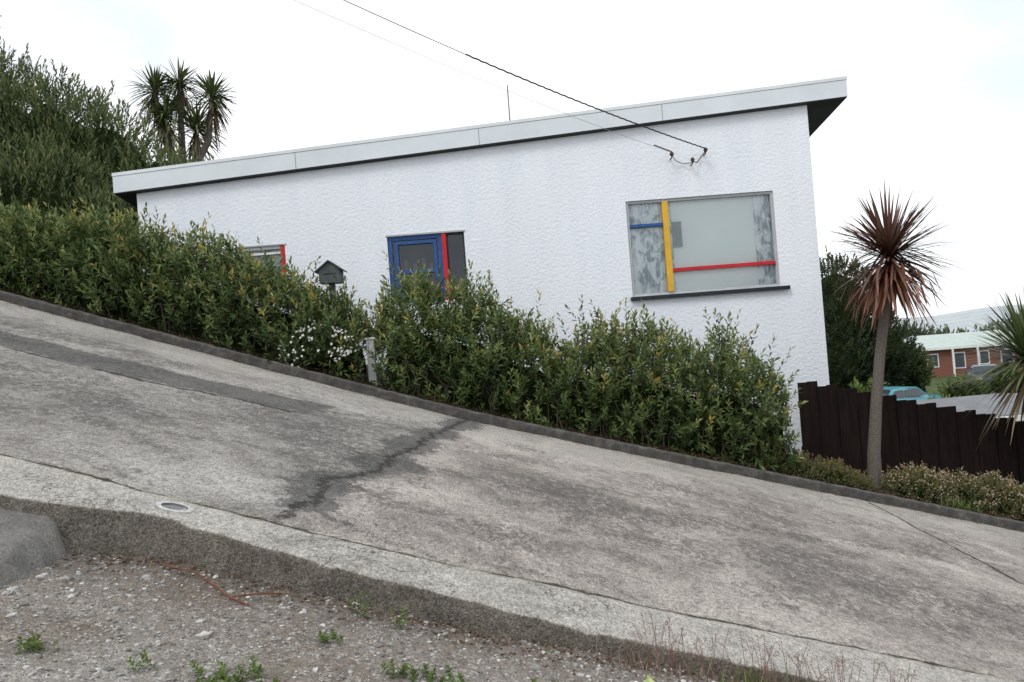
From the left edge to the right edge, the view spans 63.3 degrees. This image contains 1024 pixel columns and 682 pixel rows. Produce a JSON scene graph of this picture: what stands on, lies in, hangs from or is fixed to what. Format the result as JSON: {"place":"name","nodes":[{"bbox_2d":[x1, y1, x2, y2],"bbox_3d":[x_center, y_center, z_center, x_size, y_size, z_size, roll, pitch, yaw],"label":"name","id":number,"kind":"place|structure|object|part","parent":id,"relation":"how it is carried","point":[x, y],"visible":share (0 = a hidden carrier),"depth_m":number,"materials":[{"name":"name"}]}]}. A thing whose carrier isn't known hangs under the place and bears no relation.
{"place":"outdoors","nodes":[
{"label":"outdoors","id":0,"kind":"place"},
{"bbox_2d":[0,509,65,585],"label":"driveway","id":1,"kind":"structure","parent":0,"point":[29,543],"depth_m":3.44,"materials":[{"name":"concrete"}]},
{"bbox_2d":[233,252,280,256],"bbox_3d":[-4.367,-1.462,14.086,0.910,0.035,0.070,-4,-1,0],"label":"bath sash rail","id":2,"kind":"object","parent":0,"point":[262,254],"visible":0.57,"depth_m":14.05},
{"bbox_2d":[394,239,436,245],"bbox_3d":[-1.635,-1.671,14.072,0.710,0.053,0.058,-4,-1,0],"label":"hall sash head","id":3,"kind":"object","parent":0,"point":[415,242],"visible":1,"depth_m":14.04},
{"bbox_2d":[446,232,463,234],"bbox_3d":[-0.972,-1.824,14.093,0.316,0.028,0.060,-4,-1,0],"label":"window frame","id":4,"kind":"object","parent":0,"point":[455,233],"visible":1,"depth_m":14.06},
{"bbox_2d":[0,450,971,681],"bbox_3d":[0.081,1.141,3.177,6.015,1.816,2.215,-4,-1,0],"label":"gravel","id":5,"kind":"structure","parent":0,"point":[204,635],"depth_m":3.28,"materials":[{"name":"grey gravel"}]},
{"bbox_2d":[507,85,510,120],"bbox_3d":[-0.046,-3.951,14.367,0.024,0.960,0.024,-4,-1,0],"label":"roof mast","id":6,"kind":"object","parent":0,"point":[508,103],"visible":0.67,"depth_m":14.36,"materials":[{"name":"grey metal"}]},
{"bbox_2d":[0,300,1023,681],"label":"road","id":7,"kind":"structure","parent":0,"point":[116,434],"depth_m":5.29,"materials":[{"name":"concrete"}]},
{"bbox_2d":[155,501,193,513],"bbox_3d":[-1.613,0.816,3.974,0.176,0.101,0.176,-4,-1,0],"label":"valve cover","id":8,"kind":"object","parent":7,"relation":"on","point":[175,507],"visible":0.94,"depth_m":3.97,"materials":[{"name":"metal"}]},
{"bbox_2d":[0,288,1023,681],"bbox_3d":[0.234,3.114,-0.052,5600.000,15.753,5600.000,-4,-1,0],"label":"ground","id":9,"kind":"structure","parent":0,"point":[176,634],"depth_m":3.26,"materials":[{"name":"soil"}]},
{"bbox_2d":[0,15,213,267],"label":"conifer trees","id":10,"kind":"object","parent":9,"relation":"on","point":[52,155],"visible":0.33,"depth_m":16.26,"materials":[{"name":"green plant"}]},
{"bbox_2d":[121,57,203,164],"bbox_3d":[-9.046,-4.045,22.068,2.301,7.158,2.036,-4,-1,0],"label":"cabbage tree","id":11,"kind":"object","parent":9,"relation":"on","point":[163,114],"visible":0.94,"depth_m":22.03,"materials":[{"name":"green plant"}]},
{"bbox_2d":[162,69,240,161],"bbox_3d":[-7.844,-3.803,21.581,2.137,6.479,1.723,-5,-1,22],"label":"cabbage tree","id":12,"kind":"object","parent":9,"relation":"on","point":[208,121],"visible":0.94,"depth_m":21.48,"materials":[{"name":"green plant"}]},
{"bbox_2d":[16,590,558,681],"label":"weeds","id":13,"kind":"object","parent":9,"relation":"on","point":[36,642],"visible":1,"depth_m":2.92,"materials":[{"name":"green plant"}]},
{"bbox_2d":[277,323,359,374],"bbox_3d":[-2.692,0.126,11.358,1.223,0.757,0.696,-4,-1,0],"label":"daisy bush","id":14,"kind":"object","parent":9,"relation":"on","point":[321,353],"visible":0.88,"depth_m":11.25,"materials":[{"name":"green plant"}]},
{"bbox_2d":[314,260,346,334],"bbox_3d":[-2.551,-0.184,11.968,0.400,1.945,0.340,-4,-1,0],"label":"letterbox","id":15,"kind":"object","parent":9,"relation":"on","point":[325,271],"visible":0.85,"depth_m":11.85,"materials":[{"name":"paint"}]},
{"bbox_2d":[364,337,377,383],"bbox_3d":[-1.963,0.371,11.673,0.150,0.840,0.150,-4,-1,0],"label":"gate post","id":16,"kind":"object","parent":9,"relation":"on","point":[372,374],"visible":0.53,"depth_m":11.62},
{"bbox_2d":[0,552,752,681],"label":"twigs","id":17,"kind":"object","parent":9,"relation":"on","point":[649,679],"visible":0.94,"depth_m":3.56,"materials":[{"name":"plant"}]},
{"bbox_2d":[137,105,829,455],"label":"walls","id":18,"kind":"structure","parent":9,"relation":"on","point":[547,218],"depth_m":14.04,"materials":[{"name":"white paint"}]},
{"bbox_2d":[226,246,280,251],"bbox_3d":[-4.359,-1.559,14.093,1.040,0.048,0.060,-4,-1,0],"label":"bath window head","id":19,"kind":"object","parent":18,"relation":"attached to","point":[263,248],"visible":0.64,"depth_m":14.06},
{"bbox_2d":[223,243,285,248],"bbox_3d":[-4.362,-1.600,14.036,1.080,0.022,0.035,-4,-1,0],"label":"bath flashing","id":20,"kind":"object","parent":18,"relation":"attached to","point":[262,245],"visible":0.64,"depth_m":14.02,"materials":[{"name":"grey metal"}]},
{"bbox_2d":[230,249,281,291],"bbox_3d":[-4.330,-1.165,14.152,1.020,0.840,0.030,-4,-1,0],"label":"window","id":21,"kind":"structure","parent":18,"relation":"on","point":[278,257],"depth_m":14.15,"materials":[{"name":"grey glass"}]},
{"bbox_2d":[280,245,286,272],"bbox_3d":[-3.849,-1.203,14.040,0.073,0.836,0.028,-4,-1,0],"label":"window frame","id":22,"kind":"object","parent":18,"relation":"attached to","point":[283,252],"visible":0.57,"depth_m":14.03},
{"bbox_2d":[388,241,395,294],"bbox_3d":[-2.039,-1.188,14.084,0.068,1.000,0.060,-4,-1,0],"label":"hall window jamb","id":23,"kind":"object","parent":18,"relation":"attached to","point":[390,255],"visible":0.57,"depth_m":14.06,"materials":[{"name":"blue wood"}]},
{"bbox_2d":[395,245,401,295],"bbox_3d":[-1.926,-1.192,14.065,0.053,0.860,0.058,-4,-1,0],"label":"hall sash jamb","id":24,"kind":"object","parent":23,"relation":"attached to","point":[397,257],"visible":0.57,"depth_m":14.04,"materials":[{"name":"blue wood"}]},
{"bbox_2d":[400,268,434,273],"bbox_3d":[-1.598,-1.181,14.066,0.600,0.060,0.055,-4,-1,0],"label":"hall sash bar","id":25,"kind":"object","parent":24,"relation":"attached to","point":[406,271],"visible":0.57,"depth_m":14.04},
{"bbox_2d":[387,234,440,241],"bbox_3d":[-1.656,-1.752,14.093,0.920,0.068,0.060,-4,-1,0],"label":"hall window head","id":26,"kind":"object","parent":18,"relation":"attached to","point":[415,237],"visible":1,"depth_m":14.06},
{"bbox_2d":[385,229,464,236],"bbox_3d":[-1.468,-1.820,14.036,1.345,0.027,0.035,-4,-1,0],"label":"hall flashing","id":27,"kind":"object","parent":18,"relation":"attached to","point":[424,233],"visible":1,"depth_m":14.02,"materials":[{"name":"grey metal"}]},
{"bbox_2d":[392,234,465,296],"bbox_3d":[-1.419,-1.207,14.549,1.550,1.300,0.050,-4,-1,0],"label":"hall room","id":28,"kind":"object","parent":18,"relation":"attached to","point":[413,253],"visible":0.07,"depth_m":14.53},
{"bbox_2d":[437,238,444,294],"bbox_3d":[-1.193,-1.252,14.084,0.068,1.000,0.060,-4,-1,0],"label":"hall window jamb","id":29,"kind":"object","parent":18,"relation":"attached to","point":[440,254],"visible":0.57,"depth_m":14.06,"materials":[{"name":"blue wood"}]},
{"bbox_2d":[433,242,438,285],"bbox_3d":[-1.275,-1.241,14.065,0.053,0.860,0.058,-4,-1,0],"label":"hall sash jamb","id":30,"kind":"object","parent":29,"relation":"attached to","point":[436,258],"visible":0.64,"depth_m":14.04,"materials":[{"name":"blue wood"}]},
{"bbox_2d":[441,233,449,299],"bbox_3d":[-1.120,-1.257,14.074,0.075,1.136,0.100,-4,-1,0],"label":"red mullion","id":31,"kind":"object","parent":18,"relation":"on","point":[444,252],"visible":0.76,"depth_m":14.03,"materials":[{"name":"paint"}]},
{"bbox_2d":[446,235,450,296],"bbox_3d":[-1.071,-1.261,14.084,0.028,1.080,0.060,-4,-1,0],"label":"hall side jamb","id":32,"kind":"object","parent":18,"relation":"attached to","point":[448,256],"visible":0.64,"depth_m":14.06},
{"bbox_2d":[462,233,467,289],"bbox_3d":[-0.788,-1.282,14.084,0.028,1.080,0.060,-4,-1,0],"label":"hall side jamb","id":33,"kind":"object","parent":18,"relation":"attached to","point":[464,254],"visible":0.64,"depth_m":14.06,"materials":[{"name":"white wood"}]},
{"bbox_2d":[113,80,847,192],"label":"fascia","id":34,"kind":"structure","parent":18,"relation":"attached to","point":[464,138],"depth_m":13.93,"materials":[{"name":"paint"}]},
{"bbox_2d":[112,76,846,176],"bbox_3d":[-0.511,-3.130,17.692,12.426,1.588,7.541,-4,-1,0],"label":"roof flashing","id":35,"kind":"object","parent":34,"relation":"attached to","point":[478,126],"visible":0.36,"depth_m":13.93,"materials":[{"name":"grey metal"}]},
{"bbox_2d":[114,96,846,207],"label":"soffit","id":36,"kind":"structure","parent":18,"relation":"attached to","point":[819,112],"depth_m":14.00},
{"bbox_2d":[294,0,705,152],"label":"power line","id":37,"kind":"object","parent":18,"relation":"attached to","point":[522,79],"visible":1,"depth_m":10.98,"materials":[{"name":"black rubber"}]},
{"bbox_2d":[669,147,707,165],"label":"insulators","id":38,"kind":"object","parent":37,"relation":"attached to","point":[671,154],"visible":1,"depth_m":13.91,"materials":[{"name":"black ceramic"}]},
{"bbox_2d":[626,204,634,293],"bbox_3d":[2.003,-1.552,14.085,0.043,1.530,0.060,-4,-1,0],"label":"front window jamb","id":39,"kind":"object","parent":18,"relation":"attached to","point":[630,253],"visible":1,"depth_m":14.05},
{"bbox_2d":[628,202,667,293],"bbox_3d":[2.308,-1.574,14.150,0.640,1.660,0.035,-4,-1,0],"label":"lace curtain","id":40,"kind":"object","parent":18,"relation":"attached to","point":[648,259],"visible":0.64,"depth_m":14.15,"materials":[{"name":"white fabric"}]},
{"bbox_2d":[661,201,673,291],"bbox_3d":[2.638,-1.600,14.075,0.100,1.530,0.100,-4,-1,0],"label":"mullion","id":41,"kind":"object","parent":18,"relation":"attached to","point":[667,247],"visible":1,"depth_m":14.03,"materials":[{"name":"yellow paint"}]},
{"bbox_2d":[630,223,662,228],"bbox_3d":[2.277,-1.956,14.081,0.565,0.055,0.080,-4,-1,0],"label":"blue rail","id":42,"kind":"object","parent":41,"relation":"attached to","point":[646,225],"visible":1,"depth_m":14.04,"materials":[{"name":"paint"}]},
{"bbox_2d":[673,261,775,271],"bbox_3d":[3.588,-1.265,14.068,1.745,0.060,0.080,-4,-1,0],"label":"red rail","id":43,"kind":"object","parent":41,"relation":"attached to","point":[724,266],"visible":1,"depth_m":14.03,"materials":[{"name":"paint"}]},
{"bbox_2d":[626,191,771,204],"bbox_3d":[3.167,-2.428,14.098,2.500,0.043,0.060,-4,-1,0],"label":"front window head","id":44,"kind":"object","parent":18,"relation":"attached to","point":[700,197],"visible":1,"depth_m":14.07},
{"bbox_2d":[633,283,779,296],"bbox_3d":[3.285,-0.860,14.072,2.500,0.043,0.060,-4,-1,0],"label":"window sill","id":45,"kind":"structure","parent":18,"relation":"on","point":[704,290],"depth_m":14.04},
{"bbox_2d":[631,285,789,300],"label":"front sill","id":46,"kind":"structure","parent":18,"relation":"attached to","point":[710,293],"depth_m":13.93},
{"bbox_2d":[670,195,761,290],"bbox_3d":[3.465,-1.661,14.163,1.500,1.660,0.003,-4,-1,0],"label":"blind","id":47,"kind":"object","parent":18,"relation":"attached to","point":[718,231],"visible":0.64,"depth_m":14.16,"materials":[{"name":"white fabric"}]},
{"bbox_2d":[752,194,775,284],"bbox_3d":[4.318,-1.725,14.151,0.330,1.660,0.031,-4,-1,0],"label":"lace curtain","id":48,"kind":"object","parent":18,"relation":"hanging from","point":[763,239],"visible":0.66,"depth_m":14.15,"materials":[{"name":"white fabric"}]},
{"bbox_2d":[769,194,779,283],"bbox_3d":[4.449,-1.736,14.085,0.043,1.530,0.060,-4,-1,0],"label":"front window jamb","id":49,"kind":"object","parent":18,"relation":"attached to","point":[773,236],"visible":1,"depth_m":14.06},
{"bbox_2d":[17,497,983,681],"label":"dry grass","id":50,"kind":"structure","parent":9,"relation":"on","point":[744,677],"depth_m":3.50,"materials":[{"name":"plant"}]},
{"bbox_2d":[0,188,1023,531],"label":"hedge","id":51,"kind":"object","parent":9,"relation":"on","point":[632,394],"visible":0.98,"depth_m":11.48,"materials":[{"name":"green plant"}]},
{"bbox_2d":[0,290,1023,531],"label":"kerb","id":52,"kind":"structure","parent":9,"relation":"on","point":[518,425],"depth_m":10.99,"materials":[{"name":"concrete"}]},
{"bbox_2d":[740,433,809,475],"bbox_3d":[3.609,1.688,11.383,0.965,0.919,0.565,-4,-1,0],"label":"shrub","id":53,"kind":"object","parent":9,"relation":"on","point":[772,455],"visible":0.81,"depth_m":11.28,"materials":[{"name":"green plant"}]},
{"bbox_2d":[790,450,878,490],"bbox_3d":[4.360,1.805,11.422,1.345,0.742,0.676,-4,-1,0],"label":"ground cover shrub","id":54,"kind":"object","parent":9,"relation":"on","point":[845,475],"visible":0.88,"depth_m":11.29,"materials":[{"name":"green plant"}]},
{"bbox_2d":[847,376,871,392],"bbox_3d":[6.529,2.040,15.251,1.221,2.836,1.190,-4,-1,-19],"label":"bright shrub","id":55,"kind":"object","parent":9,"relation":"on","point":[859,389],"visible":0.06,"depth_m":15.24,"materials":[{"name":"green plant"}]},
{"bbox_2d":[819,245,924,391],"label":"broadleaf tree","id":56,"kind":"object","parent":9,"relation":"on","point":[850,352],"visible":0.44,"depth_m":40.50,"materials":[{"name":"green plant"}]},
{"bbox_2d":[812,181,969,487],"bbox_3d":[5.509,-0.121,11.904,2.174,4.417,2.212,-4,-1,0],"label":"red cabbage tree","id":57,"kind":"object","parent":9,"relation":"on","point":[889,279],"visible":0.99,"depth_m":11.79,"materials":[{"name":"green plant"}]},
{"bbox_2d":[868,386,940,400],"bbox_3d":[16.865,2.773,36.942,4.320,1.418,1.740,-4,-1,-20],"label":"parked car","id":58,"kind":"object","parent":9,"relation":"on","point":[909,393],"visible":0.09,"depth_m":36.44,"materials":[{"name":"paint"}]},
{"bbox_3d":[16.712,2.318,36.092,0.890,0.320,0.110,-4,-1,-20],"label":"side window","id":59,"kind":"part","parent":58,"relation":"part of","materials":[{"name":"grey glass"}]},
{"bbox_3d":[17.691,2.250,36.450,1.100,0.320,0.110,-4,-1,-20],"label":"side window","id":60,"kind":"part","parent":58,"relation":"part of","materials":[{"name":"grey glass"}]},
{"bbox_2d":[797,381,1023,489],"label":"fence","id":61,"kind":"object","parent":9,"relation":"on","point":[834,421],"visible":0.58,"depth_m":12.78,"materials":[{"name":"brown wood"}]},
{"bbox_2d":[889,340,936,389],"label":"broadleaf tree","id":62,"kind":"object","parent":9,"relation":"on","point":[921,373],"visible":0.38,"depth_m":42.77,"materials":[{"name":"green plant"}]},
{"bbox_2d":[879,461,1023,520],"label":"ground cover shrub","id":63,"kind":"object","parent":9,"relation":"on","point":[932,485],"visible":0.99,"depth_m":11.46,"materials":[{"name":"green plant"}]},
{"bbox_2d":[951,349,955,375],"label":"porch post","id":64,"kind":"object","parent":9,"relation":"on","point":[953,361],"visible":0.64,"depth_m":64.23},
{"bbox_2d":[895,313,1019,335],"bbox_3d":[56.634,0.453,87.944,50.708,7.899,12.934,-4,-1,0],"label":"distant trees","id":65,"kind":"object","parent":9,"relation":"on","point":[939,331],"visible":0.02,"depth_m":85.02,"materials":[{"name":"green plant"}]},
{"bbox_2d":[904,342,1022,376],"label":"walls","id":66,"kind":"structure","parent":9,"relation":"on","point":[944,368],"depth_m":65.06,"materials":[{"name":"red brick"}]},
{"bbox_2d":[928,355,937,365],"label":"window pane","id":67,"kind":"object","parent":66,"relation":"in","point":[935,359],"visible":0.57,"depth_m":65.16,"materials":[{"name":"grey glass"}]},
{"bbox_2d":[903,330,1012,348],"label":"roof","id":68,"kind":"structure","parent":66,"relation":"on","point":[946,340],"depth_m":66.32,"materials":[{"name":"white metal"}]},
{"bbox_2d":[922,343,1014,350],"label":"gutter","id":69,"kind":"object","parent":68,"relation":"attached to","point":[961,347],"visible":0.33,"depth_m":64.63,"materials":[{"name":"white metal"}]},
{"bbox_2d":[954,352,965,368],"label":"window frame","id":70,"kind":"object","parent":66,"relation":"attached to","point":[964,358],"visible":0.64,"depth_m":64.98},
{"bbox_2d":[955,353,964,366],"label":"window pane","id":71,"kind":"object","parent":70,"relation":"in","point":[961,359],"visible":1,"depth_m":64.97,"materials":[{"name":"grey glass"}]},
{"bbox_2d":[979,350,989,363],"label":"window frame","id":72,"kind":"object","parent":66,"relation":"attached to","point":[980,358],"visible":0.29,"depth_m":64.81,"materials":[{"name":"white wood"}]},
{"bbox_2d":[980,351,988,362],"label":"window pane","id":73,"kind":"object","parent":72,"relation":"in","point":[985,353],"visible":0.71,"depth_m":64.79,"materials":[{"name":"grey glass"}]},
{"bbox_2d":[917,393,1023,421],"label":"garage","id":74,"kind":"structure","parent":9,"relation":"on","point":[964,403],"depth_m":21.81,"materials":[{"name":"grey metal"}]},
{"bbox_2d":[925,364,1023,399],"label":"garden shrubs","id":75,"kind":"object","parent":9,"relation":"on","point":[959,389],"visible":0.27,"depth_m":43.78,"materials":[{"name":"green plant"}]},
{"bbox_2d":[976,347,979,364],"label":"porch post","id":76,"kind":"object","parent":9,"relation":"on","point":[977,348],"visible":0.36,"depth_m":64.05,"materials":[{"name":"white wood"}]},
{"bbox_2d":[964,364,1000,385],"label":"parked car","id":77,"kind":"object","parent":9,"relation":"on","point":[971,370],"visible":0.16,"depth_m":49.37,"materials":[{"name":"paint"}]},
{"bbox_2d":[951,291,1023,449],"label":"cabbage tree","id":78,"kind":"object","parent":9,"relation":"on","point":[1015,326],"visible":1,"depth_m":12.33,"materials":[{"name":"green plant"}]},
{"bbox_2d":[0,0,1023,317],"label":"sky","id":79,"kind":"structure","parent":0,"point":[934,102],"materials":[{"name":"white"}]},
{"bbox_2d":[668,202,676,290],"bbox_3d":[2.687,-1.602,14.150,0.120,1.660,0.019,-4,-1,0],"label":"lace curtain gap","id":80,"kind":"object","parent":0,"point":[672,251],"visible":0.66,"depth_m":14.15,"materials":[{"name":"grey fabric"}]},
{"bbox_2d":[891,304,1023,332],"bbox_3d":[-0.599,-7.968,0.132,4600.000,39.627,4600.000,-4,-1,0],"label":"hills","id":81,"kind":"structure","parent":0,"point":[963,319],"depth_m":841.78,"materials":[{"name":"white"}]},
{"label":"front glass","id":82,"kind":"object","parent":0,"visible":0},
{"bbox_2d":[671,221,682,246],"bbox_3d":[2.812,-1.818,14.136,0.160,0.430,0.005,-4,-1,0],"label":"hanging card","id":83,"kind":"object","parent":82,"relation":"hanging from","point":[677,234],"visible":1,"depth_m":14.13,"materials":[{"name":"white paper"}]},
{"bbox_3d":[-1.619,-1.190,14.299,0.850,0.028,0.150,-4,-1,0],"label":"shelf","id":84,"kind":"object","parent":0,"visible":0},
{"bbox_2d":[404,260,408,269],"bbox_3d":[-1.817,-1.291,14.300,0.070,0.200,0.050,-4,-1,0],"label":"shelf item","id":85,"kind":"object","parent":84,"relation":"on","point":[406,265],"visible":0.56,"depth_m":14.28,"materials":[{"name":"grey"}]},
{"bbox_2d":[421,258,425,268],"bbox_3d":[-1.518,-1.324,14.301,0.070,0.220,0.050,-4,-1,0],"label":"shelf item","id":86,"kind":"object","parent":84,"relation":"on","point":[423,260],"visible":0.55,"depth_m":14.28,"materials":[{"name":"grey"}]}
]}

